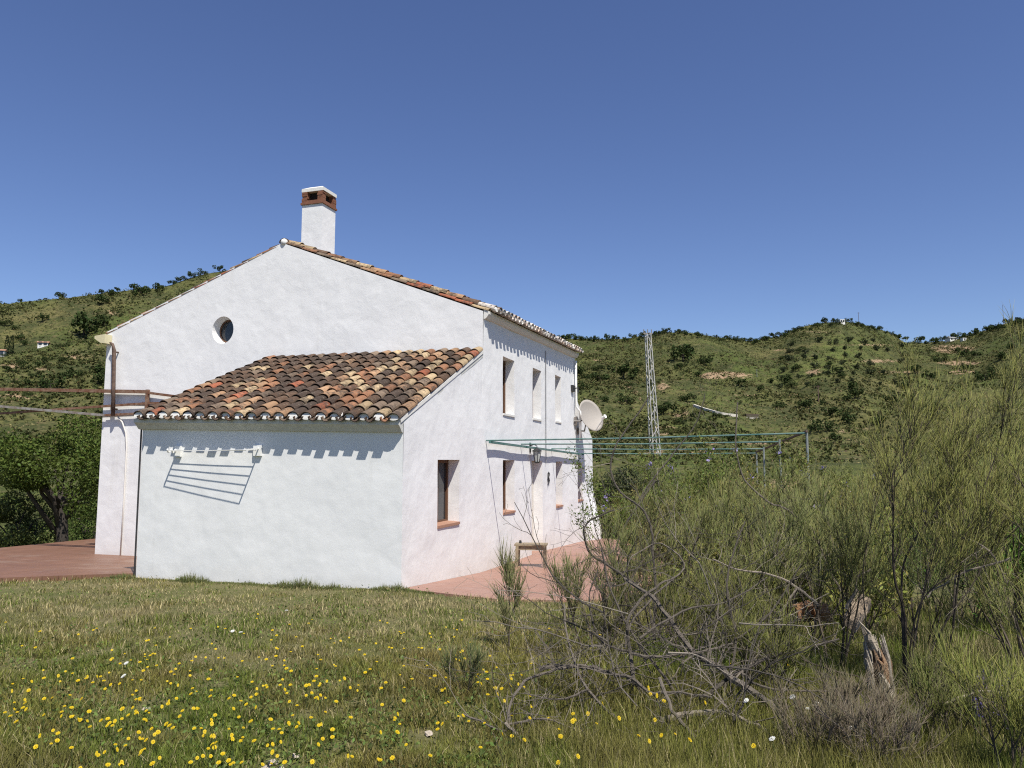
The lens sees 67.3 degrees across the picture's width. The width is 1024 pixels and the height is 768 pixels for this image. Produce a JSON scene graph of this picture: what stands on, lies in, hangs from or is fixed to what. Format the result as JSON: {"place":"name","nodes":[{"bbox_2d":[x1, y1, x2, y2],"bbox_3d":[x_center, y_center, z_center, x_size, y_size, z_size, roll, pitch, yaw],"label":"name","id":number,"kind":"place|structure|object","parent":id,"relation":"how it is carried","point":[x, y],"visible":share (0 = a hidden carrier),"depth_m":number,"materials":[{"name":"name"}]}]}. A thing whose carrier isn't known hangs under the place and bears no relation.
{"place":"outdoors","nodes":[
{"label":"outdoors","id":0,"kind":"place"},
{"bbox_2d":[0,539,136,582],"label":"terrace pavement","id":1,"kind":"structure","parent":0,"point":[81,559],"depth_m":14.98,"materials":[{"name":"tile"}]},
{"bbox_2d":[0,270,1023,562],"bbox_3d":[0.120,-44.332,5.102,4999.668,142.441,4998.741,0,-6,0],"label":"hills","id":2,"kind":"structure","parent":0,"point":[60,328],"depth_m":242.59,"materials":[{"name":"green plant"}]},
{"bbox_2d":[35,372,65,387],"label":"hill tree","id":3,"kind":"object","parent":2,"relation":"on","point":[45,383],"visible":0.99,"depth_m":159.48,"materials":[{"name":"green plant"}]},
{"bbox_2d":[69,311,101,334],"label":"hill tree","id":4,"kind":"object","parent":2,"relation":"on","point":[85,322],"visible":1,"depth_m":241.78,"materials":[{"name":"green plant"}]},
{"bbox_2d":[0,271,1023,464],"bbox_3d":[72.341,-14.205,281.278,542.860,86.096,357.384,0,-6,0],"label":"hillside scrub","id":5,"kind":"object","parent":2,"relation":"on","point":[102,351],"visible":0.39,"depth_m":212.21,"materials":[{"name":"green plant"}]},
{"bbox_2d":[607,364,636,378],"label":"hill tree","id":6,"kind":"object","parent":2,"relation":"on","point":[622,370],"visible":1,"depth_m":279.05,"materials":[{"name":"green plant"}]},
{"bbox_2d":[643,329,660,455],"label":"lattice pylon","id":7,"kind":"object","parent":2,"relation":"on","point":[647,368],"visible":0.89,"depth_m":112.33,"materials":[{"name":"grey metal"}]},
{"bbox_2d":[652,401,677,413],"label":"hill tree","id":8,"kind":"object","parent":2,"relation":"on","point":[662,409],"visible":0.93,"depth_m":191.43,"materials":[{"name":"green plant"}]},
{"bbox_2d":[668,344,694,361],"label":"hill tree","id":9,"kind":"object","parent":2,"relation":"on","point":[687,350],"visible":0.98,"depth_m":296.95,"materials":[{"name":"green plant"}]},
{"bbox_2d":[807,419,839,431],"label":"hill tree","id":10,"kind":"object","parent":2,"relation":"on","point":[813,426],"visible":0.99,"depth_m":160.05,"materials":[{"name":"green plant"}]},
{"bbox_2d":[841,412,856,422],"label":"hill tree","id":11,"kind":"object","parent":2,"relation":"on","point":[847,416],"visible":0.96,"depth_m":191.53,"materials":[{"name":"green plant"}]},
{"bbox_2d":[972,368,995,379],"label":"hill tree","id":12,"kind":"object","parent":2,"relation":"on","point":[979,376],"visible":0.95,"depth_m":300.91,"materials":[{"name":"green plant"}]},
{"bbox_2d":[0,562,1023,767],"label":"ground","id":13,"kind":"structure","parent":0,"point":[421,736],"depth_m":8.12,"materials":[{"name":"green plant"}]},
{"bbox_2d":[0,490,75,547],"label":"carob tree","id":14,"kind":"object","parent":13,"relation":"on","point":[8,513],"visible":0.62,"depth_m":24.07,"materials":[{"name":"green plant"}]},
{"bbox_2d":[0,411,101,541],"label":"carob tree","id":15,"kind":"object","parent":13,"relation":"on","point":[22,467],"visible":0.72,"depth_m":23.75,"materials":[{"name":"green plant"}]},
{"bbox_2d":[32,485,97,543],"bbox_3d":[-16.533,6.256,30.654,5.082,4.573,4.933,-3,-6,25],"label":"carob tree","id":16,"kind":"object","parent":13,"relation":"on","point":[83,530],"visible":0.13,"depth_m":29.65,"materials":[{"name":"green plant"}]},
{"bbox_2d":[0,388,172,415],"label":"rail frame","id":17,"kind":"object","parent":13,"relation":"on","point":[147,393],"visible":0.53,"depth_m":17.91,"materials":[{"name":"metal"}]},
{"bbox_2d":[93,573,433,593],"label":"wall weeds","id":18,"kind":"object","parent":13,"relation":"on","point":[191,579],"depth_m":11.78,"materials":[{"name":"green plant"}]},
{"bbox_2d":[94,186,601,588],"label":"house","id":19,"kind":"structure","parent":13,"relation":"on","point":[371,409],"depth_m":14.43,"materials":[{"name":"paint"}]},
{"bbox_2d":[167,445,262,456],"bbox_3d":[-4.848,1.077,12.382,1.680,0.180,0.363,-2,-6,18],"label":"clothes rack","id":20,"kind":"object","parent":19,"relation":"attached to","point":[255,449],"visible":1,"depth_m":12.29,"materials":[{"name":"white metal"}]},
{"bbox_2d":[220,320,232,342],"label":"round window","id":21,"kind":"structure","parent":19,"relation":"in","point":[226,329],"depth_m":17.26,"materials":[{"name":"blue glass"}]},
{"bbox_2d":[437,460,459,528],"bbox_3d":[-1.217,1.875,13.252,0.319,1.127,0.987,-2,-6,18],"label":"window","id":22,"kind":"structure","parent":19,"relation":"in","point":[442,474],"depth_m":13.54,"materials":[{"name":"brown wood"}]},
{"bbox_2d":[503,361,514,416],"bbox_3d":[-0.186,0.076,16.643,0.282,1.247,0.840,-2,-6,18],"label":"window","id":23,"kind":"structure","parent":19,"relation":"in","point":[504,413],"depth_m":17.01,"materials":[{"name":"white paint"}]},
{"bbox_2d":[503,460,515,514],"bbox_3d":[-0.200,2.197,16.447,0.319,1.127,0.850,-2,-6,18],"label":"window","id":24,"kind":"structure","parent":19,"relation":"in","point":[504,461],"depth_m":16.82,"materials":[{"name":"brown wood"}]},
{"bbox_2d":[574,400,606,434],"bbox_3d":[2.314,0.965,22.703,0.962,1.035,0.797,-1,-6,7],"label":"satellite dish","id":25,"kind":"object","parent":19,"relation":"attached to","point":[591,416],"visible":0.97,"depth_m":22.82,"materials":[{"name":"grey metal"}]},
{"bbox_2d":[5,613,754,697],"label":"yellow flowers","id":26,"kind":"object","parent":13,"relation":"on","point":[285,668],"visible":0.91,"depth_m":6.45,"materials":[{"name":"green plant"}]},
{"bbox_2d":[425,628,489,693],"bbox_3d":[-0.353,2.097,5.773,0.534,0.563,0.455,5,-7,-39],"label":"broom sapling","id":27,"kind":"object","parent":13,"relation":"on","point":[471,657],"visible":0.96,"depth_m":5.73,"materials":[{"name":"green plant"}]},
{"bbox_2d":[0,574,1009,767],"bbox_3d":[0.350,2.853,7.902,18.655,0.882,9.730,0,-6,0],"label":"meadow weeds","id":28,"kind":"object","parent":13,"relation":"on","point":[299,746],"visible":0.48,"depth_m":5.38,"materials":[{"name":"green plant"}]},
{"bbox_2d":[401,579,614,763],"bbox_3d":[0.297,2.203,5.125,1.826,1.484,1.221,5,-8,-43],"label":"dead branch","id":29,"kind":"object","parent":13,"relation":"on","point":[518,690],"visible":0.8,"depth_m":4.94,"materials":[{"name":"grey wood"}]},
{"bbox_2d":[591,626,637,705],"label":"dead branch","id":30,"kind":"object","parent":29,"relation":"on","point":[623,690],"visible":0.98,"depth_m":5.19,"materials":[{"name":"grey wood"}]},
{"bbox_2d":[485,536,532,646],"bbox_3d":[-0.048,1.981,7.323,0.466,1.144,0.490,5,-8,-42],"label":"broom sapling","id":31,"kind":"object","parent":13,"relation":"on","point":[508,577],"visible":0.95,"depth_m":7.32,"materials":[{"name":"green plant"}]},
{"bbox_2d":[447,642,607,714],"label":"dead branch","id":32,"kind":"object","parent":13,"relation":"on","point":[532,669],"visible":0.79,"depth_m":5.40,"materials":[{"name":"grey wood"}]},
{"bbox_2d":[546,548,597,630],"bbox_3d":[0.651,2.212,8.373,0.669,0.992,0.934,-3,-6,27],"label":"broom sapling","id":33,"kind":"object","parent":13,"relation":"on","point":[571,566],"visible":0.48,"depth_m":8.39,"materials":[{"name":"green plant"}]},
{"bbox_2d":[532,541,653,656],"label":"broom bush","id":34,"kind":"object","parent":13,"relation":"on","point":[568,600],"visible":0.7,"depth_m":6.99,"materials":[{"name":"green plant"}]},
{"bbox_2d":[483,534,707,724],"bbox_3d":[0.668,1.816,5.448,1.397,1.343,1.642,-2,-6,17],"label":"dead branch","id":35,"kind":"object","parent":13,"relation":"on","point":[582,681],"visible":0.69,"depth_m":5.24,"materials":[{"name":"grey wood"}]},
{"bbox_2d":[464,590,602,687],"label":"dead branch","id":36,"kind":"object","parent":35,"relation":"on","point":[526,628],"visible":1,"depth_m":5.14,"materials":[{"name":"grey wood"}]},
{"bbox_2d":[492,575,609,642],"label":"dead branch","id":37,"kind":"object","parent":35,"relation":"on","point":[555,616],"visible":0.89,"depth_m":5.59,"materials":[{"name":"grey wood"}]},
{"bbox_2d":[459,546,627,613],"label":"dead branch","id":38,"kind":"object","parent":37,"relation":"on","point":[543,593],"visible":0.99,"depth_m":5.38,"materials":[{"name":"grey wood"}]},
{"bbox_2d":[500,482,602,612],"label":"dead branch","id":39,"kind":"object","parent":35,"relation":"on","point":[577,598],"visible":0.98,"depth_m":5.49,"materials":[{"name":"grey wood"}]},
{"bbox_2d":[583,526,650,634],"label":"broom bush","id":40,"kind":"object","parent":13,"relation":"on","point":[599,581],"visible":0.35,"depth_m":8.07,"materials":[{"name":"green plant"}]},
{"bbox_2d":[594,464,658,538],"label":"laurel bush","id":41,"kind":"object","parent":13,"relation":"on","point":[626,488],"visible":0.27,"depth_m":26.82,"materials":[{"name":"green plant"}]},
{"bbox_2d":[521,552,740,702],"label":"dead branch","id":42,"kind":"object","parent":13,"relation":"on","point":[629,650],"visible":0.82,"depth_m":5.64,"materials":[{"name":"grey wood"}]},
{"bbox_2d":[596,490,677,545],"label":"wild shrub","id":43,"kind":"object","parent":13,"relation":"on","point":[617,513],"visible":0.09,"depth_m":18.72,"materials":[{"name":"green plant"}]},
{"bbox_2d":[559,394,725,666],"bbox_3d":[1.086,1.240,6.785,1.370,2.329,1.343,0,-6,0],"label":"dead branch","id":44,"kind":"object","parent":13,"relation":"on","point":[652,541],"visible":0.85,"depth_m":6.87,"materials":[{"name":"grey wood"}]},
{"bbox_2d":[551,441,729,632],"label":"dead branch","id":45,"kind":"object","parent":44,"relation":"on","point":[606,563],"visible":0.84,"depth_m":6.78,"materials":[{"name":"grey wood"}]},
{"bbox_2d":[486,430,810,517],"bbox_3d":[3.581,2.875,18.032,5.912,3.184,8.503,-2,-6,18],"label":"pergola frame","id":46,"kind":"object","parent":13,"relation":"on","point":[805,432],"visible":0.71,"depth_m":16.35,"materials":[{"name":"metal"}]},
{"bbox_2d":[564,442,738,586],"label":"wild shrub","id":47,"kind":"object","parent":13,"relation":"on","point":[608,492],"visible":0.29,"depth_m":13.91,"materials":[{"name":"green plant"}]},
{"bbox_2d":[528,580,783,709],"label":"dead branch","id":48,"kind":"object","parent":13,"relation":"on","point":[601,670],"visible":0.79,"depth_m":5.48,"materials":[{"name":"grey wood"}]},
{"bbox_2d":[576,482,737,639],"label":"broom bush","id":49,"kind":"object","parent":13,"relation":"on","point":[619,533],"visible":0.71,"depth_m":7.66,"materials":[{"name":"green plant"}]},
{"bbox_2d":[591,364,733,602],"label":"dead branch","id":50,"kind":"object","parent":13,"relation":"on","point":[651,485],"visible":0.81,"depth_m":8.94,"materials":[{"name":"wood"}]},
{"bbox_2d":[628,486,723,596],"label":"wild shrub","id":51,"kind":"object","parent":13,"relation":"on","point":[669,536],"visible":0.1,"depth_m":11.22,"materials":[{"name":"green plant"}]},
{"bbox_2d":[537,514,817,703],"bbox_3d":[1.443,1.769,5.842,2.245,1.544,1.297,1,-6,-14],"label":"dead branch","id":52,"kind":"object","parent":13,"relation":"on","point":[649,637],"visible":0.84,"depth_m":5.83,"materials":[{"name":"grey wood"}]},
{"bbox_2d":[643,547,745,661],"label":"broom bush","id":53,"kind":"object","parent":13,"relation":"on","point":[674,596],"visible":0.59,"depth_m":6.73,"materials":[{"name":"green plant"}]},
{"bbox_2d":[611,424,803,559],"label":"wild shrub","id":54,"kind":"object","parent":13,"relation":"on","point":[656,483],"visible":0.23,"depth_m":15.01,"materials":[{"name":"green plant"}]},
{"bbox_2d":[643,465,775,617],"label":"broom bush","id":55,"kind":"object","parent":13,"relation":"on","point":[727,504],"visible":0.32,"depth_m":9.31,"materials":[{"name":"green plant"}]},
{"bbox_2d":[628,457,794,599],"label":"wild shrub","id":56,"kind":"object","parent":13,"relation":"on","point":[663,529],"visible":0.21,"depth_m":10.99,"materials":[{"name":"green plant"}]},
{"bbox_2d":[658,662,767,743],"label":"dead branch","id":57,"kind":"object","parent":13,"relation":"on","point":[668,699],"visible":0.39,"depth_m":4.92,"materials":[{"name":"grey wood"}]},
{"bbox_2d":[600,522,826,714],"bbox_3d":[1.386,1.878,5.786,1.780,1.640,0.881,-4,-7,33],"label":"dead branch","id":58,"kind":"object","parent":13,"relation":"on","point":[731,679],"visible":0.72,"depth_m":5.65,"materials":[{"name":"grey wood"}]},
{"bbox_2d":[651,463,711,593],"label":"dead branch","id":59,"kind":"object","parent":58,"relation":"on","point":[675,527],"visible":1,"depth_m":5.50,"materials":[{"name":"grey wood"}]},
{"bbox_2d":[668,652,758,698],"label":"dead branch","id":60,"kind":"object","parent":58,"relation":"on","point":[709,667],"visible":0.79,"depth_m":5.37,"materials":[{"name":"grey wood"}]},
{"bbox_2d":[619,626,807,738],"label":"dead branch","id":61,"kind":"object","parent":13,"relation":"on","point":[709,711],"visible":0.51,"depth_m":4.97,"materials":[{"name":"grey wood"}]},
{"bbox_2d":[699,528,846,632],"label":"dead branch","id":62,"kind":"object","parent":61,"relation":"on","point":[772,589],"visible":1,"depth_m":5.16,"materials":[{"name":"grey wood"}]},
{"bbox_2d":[733,597,813,720],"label":"dead branch","id":63,"kind":"object","parent":61,"relation":"on","point":[745,690],"visible":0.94,"depth_m":5.07,"materials":[{"name":"grey wood"}]},
{"bbox_2d":[733,610,878,698],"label":"dead branch","id":64,"kind":"object","parent":61,"relation":"on","point":[741,689],"visible":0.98,"depth_m":4.87,"materials":[{"name":"grey wood"}]},
{"bbox_2d":[739,610,852,656],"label":"dead branch","id":65,"kind":"object","parent":64,"relation":"on","point":[793,625],"visible":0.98,"depth_m":5.04,"materials":[{"name":"grey wood"}]},
{"bbox_2d":[657,465,826,623],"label":"broom bush","id":66,"kind":"object","parent":13,"relation":"on","point":[728,499],"visible":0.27,"depth_m":9.07,"materials":[{"name":"green plant"}]},
{"bbox_2d":[659,513,829,638],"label":"wild shrub","id":67,"kind":"object","parent":13,"relation":"on","point":[797,596],"visible":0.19,"depth_m":8.60,"materials":[{"name":"green plant"}]},
{"bbox_2d":[686,507,816,661],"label":"broom bush","id":68,"kind":"object","parent":13,"relation":"on","point":[748,576],"visible":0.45,"depth_m":6.74,"materials":[{"name":"green plant"}]},
{"bbox_2d":[658,438,846,578],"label":"wild shrub","id":69,"kind":"object","parent":13,"relation":"on","point":[780,453],"visible":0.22,"depth_m":13.03,"materials":[{"name":"green plant"}]},
{"bbox_2d":[716,555,799,674],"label":"dead branch","id":70,"kind":"object","parent":13,"relation":"on","point":[752,606],"visible":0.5,"depth_m":6.41,"materials":[{"name":"grey wood"}]},
{"bbox_2d":[702,581,823,690],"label":"broom bush","id":71,"kind":"object","parent":13,"relation":"on","point":[769,639],"visible":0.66,"depth_m":5.79,"materials":[{"name":"green plant"}]},
{"bbox_2d":[679,485,850,696],"bbox_3d":[1.943,1.804,6.196,1.235,1.981,1.406,0,-6,0],"label":"dead branch","id":72,"kind":"object","parent":13,"relation":"on","point":[732,618],"visible":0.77,"depth_m":5.98,"materials":[{"name":"grey wood"}]},
{"bbox_2d":[692,506,859,639],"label":"dead branch","id":73,"kind":"object","parent":72,"relation":"on","point":[795,590],"visible":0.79,"depth_m":6.45,"materials":[{"name":"grey wood"}]},
{"bbox_2d":[678,590,877,704],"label":"dead branch","id":74,"kind":"object","parent":13,"relation":"on","point":[725,679],"visible":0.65,"depth_m":5.53,"materials":[{"name":"grey wood"}]},
{"bbox_2d":[693,433,877,572],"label":"wild shrub","id":75,"kind":"object","parent":13,"relation":"on","point":[811,448],"visible":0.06,"depth_m":15.74,"materials":[{"name":"green plant"}]},
{"bbox_2d":[703,664,890,766],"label":"dead branch","id":76,"kind":"object","parent":13,"relation":"on","point":[778,676],"visible":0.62,"depth_m":4.72,"materials":[{"name":"grey wood"}]},
{"bbox_2d":[695,448,899,618],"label":"wild shrub","id":77,"kind":"object","parent":13,"relation":"on","point":[803,498],"visible":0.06,"depth_m":10.57,"materials":[{"name":"green plant"}]},
{"bbox_2d":[708,455,891,657],"bbox_3d":[2.833,1.649,7.414,1.733,2.025,1.892,0,-6,0],"label":"broom bush","id":78,"kind":"object","parent":13,"relation":"on","point":[771,530],"visible":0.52,"depth_m":7.29,"materials":[{"name":"green plant"}]},
{"bbox_2d":[735,402,876,620],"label":"dead branch","id":79,"kind":"object","parent":13,"relation":"on","point":[766,500],"visible":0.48,"depth_m":7.48,"materials":[{"name":"grey wood"}]},
{"bbox_2d":[761,670,865,751],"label":"heath tuft","id":80,"kind":"object","parent":13,"relation":"on","point":[781,711],"visible":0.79,"depth_m":4.48,"materials":[{"name":"grey plant"}]},
{"bbox_2d":[719,495,920,642],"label":"wild shrub","id":81,"kind":"object","parent":13,"relation":"on","point":[874,602],"visible":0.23,"depth_m":8.32,"materials":[{"name":"green plant"}]},
{"bbox_2d":[734,459,905,666],"bbox_3d":[3.065,1.649,7.272,1.561,1.990,1.530,3,-7,-31],"label":"broom bush","id":82,"kind":"object","parent":13,"relation":"on","point":[797,507],"visible":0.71,"depth_m":7.01,"materials":[{"name":"green plant"}]},
{"bbox_2d":[782,591,870,632],"bbox_3d":[3.063,2.224,7.471,0.871,0.359,0.446,0,-6,0],"label":"broken brick heap","id":83,"kind":"object","parent":13,"relation":"on","point":[860,617],"visible":0.45,"depth_m":7.44,"materials":[{"name":"brown brick"}]},
{"bbox_2d":[744,444,968,598],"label":"wild shrub","id":84,"kind":"object","parent":13,"relation":"on","point":[844,498],"visible":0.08,"depth_m":13.05,"materials":[{"name":"green plant"}]},
{"bbox_2d":[801,657,914,738],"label":"heath tuft","id":85,"kind":"object","parent":13,"relation":"on","point":[856,686],"visible":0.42,"depth_m":4.73,"materials":[{"name":"grey plant"}]},
{"bbox_2d":[773,431,952,621],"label":"broom bush","id":86,"kind":"object","parent":13,"relation":"on","point":[802,485],"visible":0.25,"depth_m":9.80,"materials":[{"name":"green plant"}]},
{"bbox_2d":[859,621,895,705],"bbox_3d":[2.743,2.121,5.728,0.250,0.726,0.354,-3,-6,27],"label":"tree stump","id":87,"kind":"object","parent":13,"relation":"on","point":[872,651],"visible":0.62,"depth_m":5.66,"materials":[{"name":"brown wood"}]},
{"bbox_2d":[801,670,957,767],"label":"heath tuft","id":88,"kind":"object","parent":13,"relation":"on","point":[914,726],"visible":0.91,"depth_m":4.29,"materials":[{"name":"grey plant"}]},
{"bbox_2d":[750,300,1023,691],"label":"broom bush","id":89,"kind":"object","parent":13,"relation":"on","point":[944,483],"visible":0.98,"depth_m":5.94,"materials":[{"name":"green plant"}]},
{"bbox_2d":[787,436,1006,581],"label":"wild shrub","id":90,"kind":"object","parent":13,"relation":"on","point":[849,481],"visible":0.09,"depth_m":18.10,"materials":[{"name":"green plant"}]},
{"bbox_2d":[832,529,1014,649],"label":"broom bush","id":91,"kind":"object","parent":13,"relation":"on","point":[911,587],"visible":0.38,"depth_m":8.29,"materials":[{"name":"green plant"}]},
{"bbox_2d":[853,432,1023,582],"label":"wild shrub","id":92,"kind":"object","parent":13,"relation":"on","point":[896,474],"visible":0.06,"depth_m":17.57,"materials":[{"name":"green plant"}]},
{"bbox_2d":[896,619,983,743],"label":"broom bush","id":93,"kind":"object","parent":13,"relation":"on","point":[938,707],"visible":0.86,"depth_m":4.82,"materials":[{"name":"green plant"}]},
{"bbox_2d":[866,492,1023,624],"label":"wild shrub","id":94,"kind":"object","parent":13,"relation":"on","point":[958,562],"visible":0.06,"depth_m":10.66,"materials":[{"name":"green plant"}]},
{"bbox_2d":[867,494,1023,627],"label":"wild shrub","id":95,"kind":"object","parent":13,"relation":"on","point":[1010,546],"visible":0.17,"depth_m":9.99,"materials":[{"name":"green plant"}]},
{"bbox_2d":[873,468,1023,628],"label":"dead branch","id":96,"kind":"object","parent":13,"relation":"on","point":[983,566],"visible":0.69,"depth_m":5.82,"materials":[{"name":"wood"}]},
{"bbox_2d":[883,423,1023,661],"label":"broom bush","id":97,"kind":"object","parent":13,"relation":"on","point":[1017,591],"visible":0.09,"depth_m":8.00,"materials":[{"name":"green plant"}]},
{"bbox_2d":[896,655,1023,734],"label":"heath tuft","id":98,"kind":"object","parent":13,"relation":"on","point":[984,699],"visible":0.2,"depth_m":5.18,"materials":[{"name":"green plant"}]},
{"bbox_2d":[918,471,1023,671],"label":"broom bush","id":99,"kind":"object","parent":13,"relation":"on","point":[986,599],"visible":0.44,"depth_m":7.09,"materials":[{"name":"green plant"}]},
{"bbox_2d":[924,620,1023,767],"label":"broom bush","id":100,"kind":"object","parent":13,"relation":"on","point":[1011,690],"visible":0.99,"depth_m":4.25,"materials":[{"name":"green plant"}]},
{"bbox_2d":[974,419,1023,673],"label":"broom bush","id":101,"kind":"object","parent":13,"relation":"on","point":[1021,483],"visible":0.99,"depth_m":4.99,"materials":[{"name":"green plant"}]},
{"bbox_2d":[0,0,1023,341],"label":"sky","id":102,"kind":"structure","parent":0,"point":[741,168],"materials":[{"name":"blue"}]},
{"bbox_2d":[407,538,661,602],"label":"pavement","id":103,"kind":"structure","parent":0,"point":[451,586],"depth_m":13.09,"materials":[{"name":"tile"}]},
{"bbox_2d":[514,542,547,567],"bbox_3d":[0.391,3.484,15.669,0.660,0.458,0.425,-1,-6,6],"label":"wooden stool","id":104,"kind":"object","parent":103,"relation":"on","point":[527,546],"visible":0.92,"depth_m":15.52,"materials":[{"name":"brown wood"}]},
{"bbox_2d":[491,591,1023,767],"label":"tall grass","id":105,"kind":"structure","parent":0,"point":[821,760],"depth_m":4.87,"materials":[{"name":"green plant"}]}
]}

